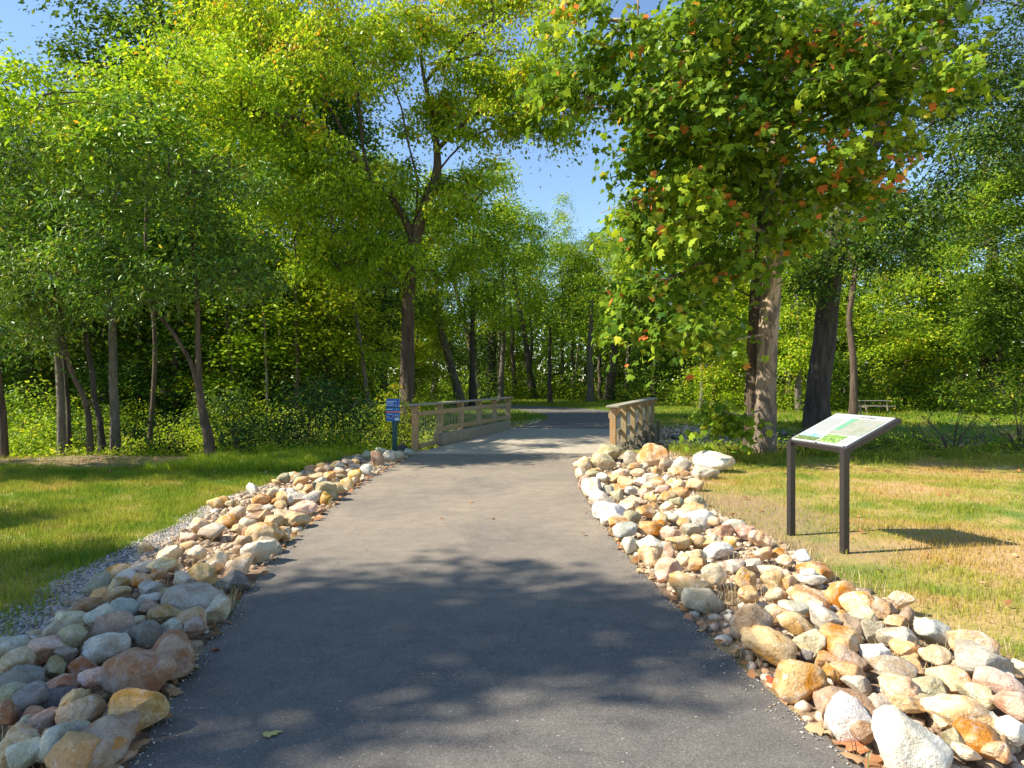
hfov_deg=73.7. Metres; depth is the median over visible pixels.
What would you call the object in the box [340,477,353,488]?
rock
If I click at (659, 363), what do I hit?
woodland tree
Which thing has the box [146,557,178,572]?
rock
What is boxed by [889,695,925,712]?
rock
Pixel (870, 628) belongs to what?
rock
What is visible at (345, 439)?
bush
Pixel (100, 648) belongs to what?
rock
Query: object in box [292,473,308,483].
rock
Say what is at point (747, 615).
rock
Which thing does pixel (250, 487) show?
rock
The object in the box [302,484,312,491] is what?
rock
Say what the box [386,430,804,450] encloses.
creek stones
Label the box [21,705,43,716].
rock
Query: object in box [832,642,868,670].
rock
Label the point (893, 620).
rock
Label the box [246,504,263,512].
rock
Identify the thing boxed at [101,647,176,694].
boulder
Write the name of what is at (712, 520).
rock
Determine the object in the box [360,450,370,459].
rock
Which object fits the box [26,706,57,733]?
rock
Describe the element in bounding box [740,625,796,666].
boulder
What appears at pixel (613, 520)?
rock
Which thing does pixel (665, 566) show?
rock
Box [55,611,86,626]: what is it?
rock
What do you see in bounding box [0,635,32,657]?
rock
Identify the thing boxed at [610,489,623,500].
rock
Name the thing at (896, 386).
bush
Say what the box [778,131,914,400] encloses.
woodland tree
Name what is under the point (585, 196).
sky
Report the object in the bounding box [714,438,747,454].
bush
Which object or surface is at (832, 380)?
woodland tree
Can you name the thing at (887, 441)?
bush
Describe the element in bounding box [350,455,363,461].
rock
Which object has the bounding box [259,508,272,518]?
rock
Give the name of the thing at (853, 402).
young tree
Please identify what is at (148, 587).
rock
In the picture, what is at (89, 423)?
sapling
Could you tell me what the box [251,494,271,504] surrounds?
rock
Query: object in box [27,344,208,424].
bush
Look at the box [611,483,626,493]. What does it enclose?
rock
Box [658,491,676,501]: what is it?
rock
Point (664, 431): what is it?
shoulder gravel
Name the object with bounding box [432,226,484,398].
slim tree
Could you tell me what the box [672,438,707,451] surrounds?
bush
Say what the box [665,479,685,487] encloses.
boulder
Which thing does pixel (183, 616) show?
rock
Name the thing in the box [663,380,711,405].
bush
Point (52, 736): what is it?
rock
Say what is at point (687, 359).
woodland tree
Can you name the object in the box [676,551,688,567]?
rock
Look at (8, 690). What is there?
rock
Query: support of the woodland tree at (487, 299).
on the ground at (858, 544)
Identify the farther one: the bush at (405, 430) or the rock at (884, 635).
the bush at (405, 430)
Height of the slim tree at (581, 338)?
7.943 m
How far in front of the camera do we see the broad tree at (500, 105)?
20.64 m
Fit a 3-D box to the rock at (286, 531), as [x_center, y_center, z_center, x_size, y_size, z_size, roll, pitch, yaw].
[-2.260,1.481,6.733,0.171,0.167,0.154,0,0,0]
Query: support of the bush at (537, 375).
on the ground at (858, 544)
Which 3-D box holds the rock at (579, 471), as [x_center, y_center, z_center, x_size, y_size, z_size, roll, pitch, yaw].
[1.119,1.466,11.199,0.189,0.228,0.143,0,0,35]
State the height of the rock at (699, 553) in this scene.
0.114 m
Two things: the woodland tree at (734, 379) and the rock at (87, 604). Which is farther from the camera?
the woodland tree at (734, 379)
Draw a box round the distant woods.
[0,272,1023,393]
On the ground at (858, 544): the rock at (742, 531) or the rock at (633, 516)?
the rock at (742, 531)
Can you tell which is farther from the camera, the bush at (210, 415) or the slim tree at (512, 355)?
the slim tree at (512, 355)
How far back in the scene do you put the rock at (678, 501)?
8.42 m
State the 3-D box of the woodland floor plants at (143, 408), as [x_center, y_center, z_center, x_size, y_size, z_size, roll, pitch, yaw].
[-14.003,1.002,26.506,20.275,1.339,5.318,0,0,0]
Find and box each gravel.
[0,471,304,636]
[472,418,743,448]
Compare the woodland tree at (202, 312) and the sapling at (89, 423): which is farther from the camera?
the woodland tree at (202, 312)
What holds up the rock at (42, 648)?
on the rubble
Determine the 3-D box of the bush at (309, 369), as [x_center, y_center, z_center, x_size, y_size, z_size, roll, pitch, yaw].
[-7.292,0.616,23.540,5.115,4.090,3.634,0,0,0]
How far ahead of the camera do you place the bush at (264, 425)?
18.05 m
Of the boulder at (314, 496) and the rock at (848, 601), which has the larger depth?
the boulder at (314, 496)
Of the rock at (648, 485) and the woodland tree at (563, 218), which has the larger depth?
the woodland tree at (563, 218)
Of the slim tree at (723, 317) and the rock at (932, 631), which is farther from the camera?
the slim tree at (723, 317)
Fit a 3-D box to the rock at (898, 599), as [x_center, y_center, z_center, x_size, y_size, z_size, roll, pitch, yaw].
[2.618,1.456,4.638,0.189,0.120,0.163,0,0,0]
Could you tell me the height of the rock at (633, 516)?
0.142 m
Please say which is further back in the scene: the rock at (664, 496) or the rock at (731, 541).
the rock at (664, 496)
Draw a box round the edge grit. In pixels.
[129,459,860,767]
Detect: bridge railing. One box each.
[406,397,512,449]
[606,397,659,450]
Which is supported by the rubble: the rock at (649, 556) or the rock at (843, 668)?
the rock at (843, 668)
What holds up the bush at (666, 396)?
on the ground at (858, 544)
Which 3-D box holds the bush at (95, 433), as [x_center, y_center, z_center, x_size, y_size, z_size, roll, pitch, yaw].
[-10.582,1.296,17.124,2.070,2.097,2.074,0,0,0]
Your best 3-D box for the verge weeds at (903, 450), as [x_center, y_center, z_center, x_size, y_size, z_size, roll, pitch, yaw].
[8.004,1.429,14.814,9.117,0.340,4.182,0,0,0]
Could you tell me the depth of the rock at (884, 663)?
3.46 m
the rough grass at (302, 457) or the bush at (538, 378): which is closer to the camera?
the rough grass at (302, 457)
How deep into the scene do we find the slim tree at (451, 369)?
41.78 m
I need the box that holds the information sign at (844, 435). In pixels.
[787,412,901,553]
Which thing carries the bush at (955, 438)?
on the ground at (858, 544)
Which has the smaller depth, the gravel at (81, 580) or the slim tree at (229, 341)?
the gravel at (81, 580)
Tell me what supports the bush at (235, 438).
on the ground at (858, 544)
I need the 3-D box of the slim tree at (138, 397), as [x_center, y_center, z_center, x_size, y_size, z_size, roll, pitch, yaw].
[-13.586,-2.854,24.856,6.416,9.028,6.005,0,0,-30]
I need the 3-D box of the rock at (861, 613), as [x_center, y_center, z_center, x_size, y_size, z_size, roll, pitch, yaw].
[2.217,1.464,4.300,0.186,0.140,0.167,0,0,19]
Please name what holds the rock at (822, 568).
on the ground at (858, 544)
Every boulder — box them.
[80,711,140,767]
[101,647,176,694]
[160,582,226,609]
[240,540,277,563]
[245,522,283,541]
[282,511,311,527]
[289,500,317,514]
[302,490,321,504]
[315,481,337,500]
[371,451,383,465]
[573,456,591,468]
[581,477,601,497]
[589,488,615,505]
[590,453,616,470]
[592,501,625,519]
[596,443,622,460]
[600,512,622,525]
[623,450,636,465]
[637,443,668,466]
[642,473,662,481]
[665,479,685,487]
[669,571,714,597]
[670,456,691,470]
[679,502,705,512]
[681,509,713,529]
[692,450,734,470]
[692,464,719,479]
[693,534,723,549]
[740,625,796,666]
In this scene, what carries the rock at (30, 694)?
on the ground at (858, 544)
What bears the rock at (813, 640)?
on the rubble
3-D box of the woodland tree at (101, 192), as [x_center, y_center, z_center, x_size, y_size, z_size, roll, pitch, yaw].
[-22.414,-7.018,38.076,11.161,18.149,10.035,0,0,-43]
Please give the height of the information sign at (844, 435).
1.610 m
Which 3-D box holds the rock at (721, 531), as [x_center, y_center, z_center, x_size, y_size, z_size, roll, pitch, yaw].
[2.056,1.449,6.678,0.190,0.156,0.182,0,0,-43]
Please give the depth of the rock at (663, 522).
7.12 m
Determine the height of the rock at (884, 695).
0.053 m
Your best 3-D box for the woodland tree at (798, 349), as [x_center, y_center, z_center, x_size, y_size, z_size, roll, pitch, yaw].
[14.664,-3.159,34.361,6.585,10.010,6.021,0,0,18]
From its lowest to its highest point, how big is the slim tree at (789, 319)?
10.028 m
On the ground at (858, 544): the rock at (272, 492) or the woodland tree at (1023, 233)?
the woodland tree at (1023, 233)
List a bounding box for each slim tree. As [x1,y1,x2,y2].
[105,215,195,417]
[135,161,295,411]
[185,145,337,417]
[219,98,383,421]
[253,108,418,422]
[419,244,484,403]
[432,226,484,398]
[465,238,538,377]
[478,277,501,398]
[487,246,558,398]
[492,261,545,396]
[498,286,594,402]
[529,267,618,401]
[540,302,622,397]
[574,285,645,399]
[597,354,602,399]
[658,237,746,407]
[678,220,796,402]
[710,223,754,406]
[781,274,815,403]
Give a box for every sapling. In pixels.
[0,232,164,454]
[0,274,93,455]
[28,238,159,452]
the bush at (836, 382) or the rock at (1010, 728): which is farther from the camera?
the bush at (836, 382)
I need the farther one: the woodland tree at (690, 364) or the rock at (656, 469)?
the woodland tree at (690, 364)
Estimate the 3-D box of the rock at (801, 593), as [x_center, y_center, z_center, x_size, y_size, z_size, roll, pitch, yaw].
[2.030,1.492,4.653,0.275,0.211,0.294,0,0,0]
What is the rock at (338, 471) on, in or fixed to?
on the rubble
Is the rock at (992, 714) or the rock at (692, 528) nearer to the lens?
the rock at (992, 714)
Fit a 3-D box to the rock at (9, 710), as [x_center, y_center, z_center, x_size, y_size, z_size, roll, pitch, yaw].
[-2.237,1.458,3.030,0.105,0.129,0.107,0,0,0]
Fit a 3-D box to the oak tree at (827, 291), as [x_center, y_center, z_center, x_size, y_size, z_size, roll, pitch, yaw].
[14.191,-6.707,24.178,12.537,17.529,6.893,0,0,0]
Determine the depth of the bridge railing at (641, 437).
18.12 m
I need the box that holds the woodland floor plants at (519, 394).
[84,380,973,399]
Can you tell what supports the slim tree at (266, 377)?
on the ground at (858, 544)
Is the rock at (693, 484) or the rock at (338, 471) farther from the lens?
the rock at (338, 471)
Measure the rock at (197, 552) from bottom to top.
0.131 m
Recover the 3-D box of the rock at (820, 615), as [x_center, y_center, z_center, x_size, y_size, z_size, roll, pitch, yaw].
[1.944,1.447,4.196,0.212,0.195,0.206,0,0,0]
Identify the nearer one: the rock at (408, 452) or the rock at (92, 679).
the rock at (92, 679)
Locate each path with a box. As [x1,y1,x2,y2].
[128,454,864,767]
[358,403,643,427]
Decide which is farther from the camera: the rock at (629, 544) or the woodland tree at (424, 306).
the woodland tree at (424, 306)
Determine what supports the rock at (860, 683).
on the rubble
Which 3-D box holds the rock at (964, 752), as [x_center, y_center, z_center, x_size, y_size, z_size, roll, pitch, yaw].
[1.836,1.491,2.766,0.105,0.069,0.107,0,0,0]
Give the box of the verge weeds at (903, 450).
[658,439,1023,465]
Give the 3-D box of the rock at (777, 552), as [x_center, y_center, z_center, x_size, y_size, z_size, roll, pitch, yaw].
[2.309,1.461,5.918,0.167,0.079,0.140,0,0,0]
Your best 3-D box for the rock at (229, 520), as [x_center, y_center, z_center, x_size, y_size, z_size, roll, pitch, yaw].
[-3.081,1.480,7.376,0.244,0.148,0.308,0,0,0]
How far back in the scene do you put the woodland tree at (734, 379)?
35.52 m
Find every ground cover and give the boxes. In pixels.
[7,394,447,457]
[738,420,1023,453]
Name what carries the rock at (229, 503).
on the rubble
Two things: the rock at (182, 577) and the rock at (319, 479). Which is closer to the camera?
the rock at (182, 577)
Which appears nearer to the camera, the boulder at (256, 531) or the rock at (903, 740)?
the rock at (903, 740)
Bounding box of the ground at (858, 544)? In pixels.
[0,392,1023,767]
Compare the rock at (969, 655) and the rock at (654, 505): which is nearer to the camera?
the rock at (969, 655)
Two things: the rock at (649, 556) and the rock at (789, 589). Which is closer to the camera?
the rock at (789, 589)
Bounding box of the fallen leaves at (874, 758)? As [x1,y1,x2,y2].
[2,410,1022,767]
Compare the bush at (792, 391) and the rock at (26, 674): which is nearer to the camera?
the rock at (26, 674)
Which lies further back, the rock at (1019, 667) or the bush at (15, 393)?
the bush at (15, 393)
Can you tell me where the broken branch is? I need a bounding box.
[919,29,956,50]
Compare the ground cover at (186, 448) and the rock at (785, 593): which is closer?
the rock at (785, 593)
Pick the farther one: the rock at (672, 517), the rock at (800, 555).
the rock at (672, 517)
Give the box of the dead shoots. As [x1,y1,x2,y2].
[753,432,781,454]
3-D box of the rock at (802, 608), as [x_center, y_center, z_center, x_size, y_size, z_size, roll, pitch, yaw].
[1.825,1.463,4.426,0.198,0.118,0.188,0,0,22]
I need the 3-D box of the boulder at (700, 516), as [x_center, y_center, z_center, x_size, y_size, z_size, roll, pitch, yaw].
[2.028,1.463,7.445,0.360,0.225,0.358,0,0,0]
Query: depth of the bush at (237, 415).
16.95 m
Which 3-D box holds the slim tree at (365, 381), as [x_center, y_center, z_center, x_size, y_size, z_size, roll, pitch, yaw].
[-6.269,-4.244,23.952,6.315,11.855,6.464,0,0,0]
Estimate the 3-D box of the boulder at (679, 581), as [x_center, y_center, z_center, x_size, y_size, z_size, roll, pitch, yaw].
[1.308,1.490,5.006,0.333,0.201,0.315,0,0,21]
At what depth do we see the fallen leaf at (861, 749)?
2.90 m
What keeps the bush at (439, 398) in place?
on the ground at (858, 544)
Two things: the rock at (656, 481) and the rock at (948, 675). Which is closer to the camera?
the rock at (948, 675)
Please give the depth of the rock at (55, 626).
3.95 m
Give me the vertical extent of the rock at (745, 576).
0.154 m
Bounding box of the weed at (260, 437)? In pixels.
[251,420,291,448]
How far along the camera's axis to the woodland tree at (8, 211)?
25.06 m
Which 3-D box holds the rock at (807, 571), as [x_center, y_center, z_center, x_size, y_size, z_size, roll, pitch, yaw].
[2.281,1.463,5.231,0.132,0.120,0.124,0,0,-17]
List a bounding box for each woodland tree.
[0,20,102,401]
[0,27,305,453]
[0,60,210,420]
[0,136,84,395]
[0,136,97,410]
[0,187,171,421]
[0,191,214,423]
[2,0,262,408]
[21,0,333,417]
[30,198,274,419]
[46,73,159,389]
[53,35,289,398]
[119,0,424,413]
[120,123,285,396]
[123,0,375,395]
[145,244,333,437]
[215,206,338,399]
[227,228,401,430]
[240,41,438,394]
[267,178,416,399]
[316,139,442,396]
[335,174,468,397]
[363,194,476,393]
[367,284,468,403]
[390,160,517,400]
[407,165,551,405]
[429,222,519,378]
[453,153,577,401]
[486,197,581,395]
[496,311,559,385]
[516,190,585,383]
[533,242,612,384]
[538,235,609,384]
[559,227,631,382]
[570,231,667,381]
[577,316,660,393]
[584,187,658,396]
[584,220,691,396]
[603,220,710,399]
[637,237,719,377]
[647,298,743,398]
[654,191,758,392]
[658,277,803,410]
[727,132,870,400]
[731,135,804,324]
[736,167,861,381]
[738,225,876,411]
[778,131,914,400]
[779,197,901,392]
[799,207,965,396]
[835,256,1014,409]
[846,218,978,385]
[874,189,1007,390]
[895,83,1023,408]
[895,208,1023,392]
[897,141,1023,390]
[906,163,1023,411]
[931,60,1023,394]
[1006,202,1023,326]
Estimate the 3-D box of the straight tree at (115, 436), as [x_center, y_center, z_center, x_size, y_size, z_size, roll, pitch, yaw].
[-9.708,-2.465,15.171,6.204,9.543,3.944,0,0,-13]
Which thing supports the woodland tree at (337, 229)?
on the ground at (858, 544)
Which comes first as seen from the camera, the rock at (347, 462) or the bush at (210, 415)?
the rock at (347, 462)
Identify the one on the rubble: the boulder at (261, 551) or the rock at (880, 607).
the rock at (880, 607)
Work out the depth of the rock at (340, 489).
9.46 m
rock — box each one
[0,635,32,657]
[0,646,35,672]
[0,664,44,686]
[0,681,26,701]
[0,699,18,725]
[0,723,37,767]
[5,736,40,767]
[12,680,48,719]
[16,714,31,724]
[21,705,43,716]
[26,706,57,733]
[27,635,70,665]
[35,720,90,762]
[40,686,77,708]
[41,619,65,636]
[44,655,66,678]
[44,731,127,767]
[46,673,78,688]
[53,646,78,662]
[54,694,107,724]
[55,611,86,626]
[56,624,88,649]
[58,688,90,707]
[65,654,98,687]
[69,596,102,612]
[77,666,104,692]
[81,632,131,664]
[82,571,110,593]
[82,603,113,628]
[90,586,111,603]
[91,610,135,636]
[104,563,130,579]
[106,687,169,731]
[107,577,130,591]
[110,597,141,615]
[111,568,135,580]
[111,586,131,600]
[127,620,162,644]
[128,560,151,573]
[131,572,151,588]
[134,615,145,624]
[137,541,154,552]
[137,592,161,603]
[138,580,163,594]
[138,600,158,614]
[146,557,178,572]
[146,604,180,624]
[150,568,167,580]
[151,628,193,679]
[156,545,182,558]
[159,587,167,595]
[160,617,183,632]
[170,561,182,573]
[173,571,190,584]
[175,606,206,624]
[179,533,196,541]
[180,541,199,548]
[183,617,208,636]
[185,545,207,559]
[188,562,218,584]
[190,517,213,533]
[197,522,225,540]
[205,551,228,571]
[205,593,230,622]
[206,497,229,507]
[215,513,238,527]
[216,570,249,593]
[222,553,253,577]
[224,500,236,505]
[230,505,246,518]
[231,524,246,533]
[232,545,243,553]
[233,535,252,545]
[238,518,256,525]
[241,526,248,535]
[243,510,263,522]
[246,482,258,491]
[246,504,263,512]
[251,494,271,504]
[258,536,282,554]
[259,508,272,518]
[261,504,273,510]
[264,515,284,526]
[266,487,278,498]
[270,495,287,504]
[271,479,280,484]
[274,500,286,508]
[274,509,289,516]
[276,472,290,483]
[276,491,287,496]
[279,526,290,541]
[286,488,296,492]
[287,491,305,505]
[289,471,297,479]
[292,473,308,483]
[292,476,309,486]
[294,483,303,490]
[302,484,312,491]
[304,465,315,471]
[309,472,323,480]
[311,477,326,486]
[314,466,326,473]
[316,462,327,466]
[319,491,331,504]
[323,471,335,479]
[324,465,332,471]
[334,462,344,468]
[334,468,346,474]
[335,483,345,494]
[336,474,345,478]
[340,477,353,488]
[342,459,353,466]
[348,469,361,478]
[349,464,360,468]
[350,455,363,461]
[352,459,359,463]
[352,477,359,484]
[359,464,372,475]
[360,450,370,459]
[373,447,386,453]
[383,450,394,462]
[394,451,403,458]
[403,448,413,455]
[575,467,586,478]
[578,474,589,489]
[585,469,599,476]
[591,468,603,472]
[596,472,607,480]
[602,485,613,495]
[607,473,620,482]
[608,516,629,527]
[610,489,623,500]
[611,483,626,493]
[612,468,629,475]
[612,521,637,537]
[617,476,634,485]
[619,499,638,510]
[622,536,638,554]
[623,510,640,522]
[624,486,637,494]
[626,462,642,469]
[626,495,645,505]
[630,468,644,476]
[633,477,646,485]
[636,504,655,518]
[636,535,664,554]
[637,521,663,536]
[638,488,648,498]
[638,545,660,566]
[641,462,648,469]
[641,481,656,489]
[643,491,656,501]
[649,502,657,509]
[650,477,665,485]
[651,466,662,475]
[652,511,667,521]
[654,556,681,582]
[655,484,671,493]
[656,520,667,525]
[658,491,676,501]
[659,457,671,470]
[659,501,675,510]
[659,525,680,539]
[661,541,674,558]
[663,475,668,481]
[663,511,678,522]
[665,536,691,549]
[667,466,682,475]
[669,487,689,499]
[669,497,683,506]
[674,510,683,518]
[675,469,690,476]
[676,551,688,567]
[677,518,691,525]
[680,523,703,535]
[681,587,722,614]
[684,495,705,504]
[685,549,707,559]
[686,478,703,490]
[688,556,707,570]
[690,534,704,546]
[701,563,726,585]
[703,541,732,559]
[707,515,720,525]
[711,524,734,538]
[721,519,745,527]
[722,559,745,571]
[723,536,736,547]
[729,603,773,640]
[734,524,756,540]
[734,567,756,586]
[737,585,758,602]
[744,558,761,572]
[748,530,770,546]
[748,546,772,559]
[757,565,782,573]
[760,570,785,589]
[765,587,782,602]
[765,603,787,623]
[768,587,787,603]
[772,548,788,557]
[772,659,829,704]
[776,611,814,635]
[777,554,792,565]
[778,599,808,615]
[782,574,796,590]
[786,586,792,599]
[789,584,831,616]
[792,628,825,658]
[794,549,810,561]
[795,561,834,584]
[797,573,826,584]
[799,568,816,575]
[800,647,814,660]
[805,599,824,612]
[809,603,843,628]
[812,686,875,719]
[815,650,837,666]
[818,622,861,653]
[822,662,842,683]
[823,580,856,609]
[823,691,871,745]
[829,661,865,676]
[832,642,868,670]
[836,609,845,614]
[839,591,874,611]
[839,613,862,635]
[840,675,871,694]
[848,605,878,620]
[849,720,873,744]
[858,643,892,659]
[861,619,883,642]
[866,654,918,678]
[868,693,891,707]
[871,597,897,619]
[871,705,953,767]
[875,626,919,646]
[877,673,921,697]
[878,692,889,700]
[883,614,907,626]
[885,590,915,608]
[888,637,922,659]
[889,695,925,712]
[899,606,915,626]
[900,653,921,660]
[905,658,924,675]
[912,676,946,695]
[913,616,953,651]
[915,693,931,697]
[918,644,951,665]
[920,693,999,735]
[925,665,971,694]
[933,714,948,728]
[940,727,965,746]
[946,629,999,654]
[951,741,982,760]
[952,718,1000,759]
[954,639,1015,676]
[954,680,993,709]
[972,665,1023,694]
[980,741,1011,763]
[988,691,1023,723]
[989,711,997,719]
[994,715,1023,746]
[999,735,1010,748]
[1000,669,1014,677]
[1011,658,1023,675]
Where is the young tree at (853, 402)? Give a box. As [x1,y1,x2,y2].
[784,161,953,414]
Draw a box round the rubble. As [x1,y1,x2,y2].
[0,452,1023,767]
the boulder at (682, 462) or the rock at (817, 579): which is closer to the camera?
the rock at (817, 579)
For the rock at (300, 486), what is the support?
on the ground at (858, 544)
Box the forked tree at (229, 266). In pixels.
[0,83,301,456]
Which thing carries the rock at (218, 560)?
on the rubble
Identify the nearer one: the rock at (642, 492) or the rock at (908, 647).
the rock at (908, 647)
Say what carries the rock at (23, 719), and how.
on the rubble
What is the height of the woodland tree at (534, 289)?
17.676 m
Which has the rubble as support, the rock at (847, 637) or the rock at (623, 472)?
the rock at (623, 472)
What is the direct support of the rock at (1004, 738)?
on the rubble
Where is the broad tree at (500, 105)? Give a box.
[140,0,602,436]
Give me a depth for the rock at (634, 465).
11.78 m
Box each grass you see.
[0,450,361,636]
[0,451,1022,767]
[40,396,1023,444]
[142,442,384,471]
[663,440,1023,467]
[697,450,1023,661]
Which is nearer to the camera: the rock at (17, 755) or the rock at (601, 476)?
the rock at (17, 755)
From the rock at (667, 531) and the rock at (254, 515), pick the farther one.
the rock at (254, 515)
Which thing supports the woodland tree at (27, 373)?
on the ground at (858, 544)
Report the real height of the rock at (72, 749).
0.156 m
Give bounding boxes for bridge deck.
[414,428,637,453]
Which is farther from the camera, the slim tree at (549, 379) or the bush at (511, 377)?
the bush at (511, 377)
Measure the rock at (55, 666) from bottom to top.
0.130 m
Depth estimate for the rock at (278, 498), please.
8.48 m
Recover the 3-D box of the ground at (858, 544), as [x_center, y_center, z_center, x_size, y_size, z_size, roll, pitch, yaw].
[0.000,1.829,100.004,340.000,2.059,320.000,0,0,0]
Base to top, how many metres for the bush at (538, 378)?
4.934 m
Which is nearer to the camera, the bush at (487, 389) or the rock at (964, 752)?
the rock at (964, 752)
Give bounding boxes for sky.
[0,0,1023,382]
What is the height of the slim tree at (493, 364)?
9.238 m
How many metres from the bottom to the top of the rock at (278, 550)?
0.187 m
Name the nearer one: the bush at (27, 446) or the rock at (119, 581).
the rock at (119, 581)
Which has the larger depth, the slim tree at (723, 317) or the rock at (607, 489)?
the slim tree at (723, 317)
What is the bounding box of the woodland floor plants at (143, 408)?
[7,394,416,425]
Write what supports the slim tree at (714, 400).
on the ground at (858, 544)
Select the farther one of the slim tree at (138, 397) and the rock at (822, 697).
the slim tree at (138, 397)
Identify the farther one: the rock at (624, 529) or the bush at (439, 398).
the bush at (439, 398)
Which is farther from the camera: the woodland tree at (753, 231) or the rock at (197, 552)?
the woodland tree at (753, 231)
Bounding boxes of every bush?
[1,352,144,425]
[2,355,90,424]
[4,371,81,456]
[6,384,44,440]
[7,401,97,457]
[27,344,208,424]
[38,394,131,453]
[104,346,241,428]
[116,403,198,455]
[126,409,239,452]
[171,385,267,448]
[181,356,305,422]
[209,393,267,448]
[214,419,262,452]
[224,344,363,429]
[236,365,388,447]
[236,412,313,447]
[244,403,346,446]
[263,428,346,448]
[283,425,385,451]
[317,359,422,423]
[334,391,423,449]
[366,383,424,449]
[414,383,468,422]
[423,360,508,400]
[461,360,524,393]
[482,361,563,394]
[509,353,586,397]
[540,363,616,399]
[594,358,671,399]
[610,366,698,402]
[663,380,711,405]
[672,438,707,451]
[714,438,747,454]
[776,435,834,456]
[777,371,832,406]
[805,366,878,406]
[833,363,944,409]
[850,433,928,453]
[863,353,1005,411]
[883,396,1010,452]
[905,369,1020,414]
[949,363,1023,415]
[957,403,1023,450]
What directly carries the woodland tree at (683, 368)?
on the ground at (858, 544)
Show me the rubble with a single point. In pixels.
(712, 628)
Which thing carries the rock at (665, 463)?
on the ground at (858, 544)
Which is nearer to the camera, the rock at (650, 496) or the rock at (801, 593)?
the rock at (801, 593)
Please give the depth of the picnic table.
32.23 m
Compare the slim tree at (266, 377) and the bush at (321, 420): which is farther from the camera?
the slim tree at (266, 377)
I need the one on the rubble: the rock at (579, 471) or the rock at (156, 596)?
the rock at (156, 596)
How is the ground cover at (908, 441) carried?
on the ground at (858, 544)
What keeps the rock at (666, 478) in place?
on the ground at (858, 544)
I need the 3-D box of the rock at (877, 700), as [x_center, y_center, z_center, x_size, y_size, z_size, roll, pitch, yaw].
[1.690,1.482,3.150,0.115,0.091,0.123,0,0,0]
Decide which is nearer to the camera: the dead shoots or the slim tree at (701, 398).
the dead shoots
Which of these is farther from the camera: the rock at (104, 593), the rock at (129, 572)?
the rock at (129, 572)
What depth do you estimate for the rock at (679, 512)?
7.58 m
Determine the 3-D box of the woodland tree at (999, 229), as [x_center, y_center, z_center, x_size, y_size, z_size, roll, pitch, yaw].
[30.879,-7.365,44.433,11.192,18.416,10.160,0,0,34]
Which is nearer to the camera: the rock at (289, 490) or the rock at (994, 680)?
the rock at (994, 680)
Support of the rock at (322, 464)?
on the ground at (858, 544)
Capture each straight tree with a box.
[0,49,90,457]
[0,57,224,454]
[0,81,151,455]
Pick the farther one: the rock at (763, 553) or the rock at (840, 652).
the rock at (763, 553)
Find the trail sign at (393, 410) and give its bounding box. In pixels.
[386,399,399,450]
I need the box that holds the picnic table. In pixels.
[858,400,895,413]
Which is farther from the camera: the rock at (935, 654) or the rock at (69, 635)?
the rock at (69, 635)
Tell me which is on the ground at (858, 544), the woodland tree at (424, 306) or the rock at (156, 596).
the woodland tree at (424, 306)
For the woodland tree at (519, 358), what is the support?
on the ground at (858, 544)
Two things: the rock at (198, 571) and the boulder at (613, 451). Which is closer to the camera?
the rock at (198, 571)
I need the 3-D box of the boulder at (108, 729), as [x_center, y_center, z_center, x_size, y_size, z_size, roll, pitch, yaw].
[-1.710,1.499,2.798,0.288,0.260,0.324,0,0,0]
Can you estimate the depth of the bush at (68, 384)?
24.61 m
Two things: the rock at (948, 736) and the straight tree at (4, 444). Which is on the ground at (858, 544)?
the straight tree at (4, 444)
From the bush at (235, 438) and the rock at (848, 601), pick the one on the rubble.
the rock at (848, 601)
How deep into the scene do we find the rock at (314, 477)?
10.55 m
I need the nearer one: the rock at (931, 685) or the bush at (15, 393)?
the rock at (931, 685)
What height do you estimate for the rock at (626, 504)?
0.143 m
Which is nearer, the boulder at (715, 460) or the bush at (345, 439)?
the boulder at (715, 460)
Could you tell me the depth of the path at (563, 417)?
29.03 m
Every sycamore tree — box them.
[516,0,1023,463]
[579,0,857,447]
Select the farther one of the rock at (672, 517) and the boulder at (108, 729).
the rock at (672, 517)
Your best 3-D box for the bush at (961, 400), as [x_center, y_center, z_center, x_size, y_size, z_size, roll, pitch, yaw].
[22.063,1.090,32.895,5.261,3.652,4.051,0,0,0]
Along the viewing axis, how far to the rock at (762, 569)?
5.34 m
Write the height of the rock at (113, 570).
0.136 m
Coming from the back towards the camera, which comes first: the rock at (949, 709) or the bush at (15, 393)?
the bush at (15, 393)
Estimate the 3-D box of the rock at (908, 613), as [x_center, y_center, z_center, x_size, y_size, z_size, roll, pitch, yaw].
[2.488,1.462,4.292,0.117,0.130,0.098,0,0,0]
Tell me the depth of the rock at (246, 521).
7.14 m
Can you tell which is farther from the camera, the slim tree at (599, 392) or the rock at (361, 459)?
the slim tree at (599, 392)
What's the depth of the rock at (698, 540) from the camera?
6.28 m
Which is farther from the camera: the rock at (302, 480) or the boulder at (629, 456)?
the boulder at (629, 456)
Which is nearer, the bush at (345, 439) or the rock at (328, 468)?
the rock at (328, 468)
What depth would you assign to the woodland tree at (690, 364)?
65.81 m
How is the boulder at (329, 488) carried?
on the ground at (858, 544)
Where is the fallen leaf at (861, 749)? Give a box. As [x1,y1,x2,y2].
[834,741,868,753]
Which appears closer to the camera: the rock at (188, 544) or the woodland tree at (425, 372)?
the rock at (188, 544)
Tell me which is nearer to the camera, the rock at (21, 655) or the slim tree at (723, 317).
the rock at (21, 655)
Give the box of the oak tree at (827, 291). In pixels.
[750,0,1023,429]
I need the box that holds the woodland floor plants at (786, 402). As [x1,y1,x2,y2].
[708,390,1023,412]
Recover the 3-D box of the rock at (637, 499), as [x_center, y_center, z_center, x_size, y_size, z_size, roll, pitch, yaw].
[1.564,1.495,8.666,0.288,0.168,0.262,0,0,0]
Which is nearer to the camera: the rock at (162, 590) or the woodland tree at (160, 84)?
the rock at (162, 590)
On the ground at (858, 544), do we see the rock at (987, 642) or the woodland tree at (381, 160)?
the woodland tree at (381, 160)

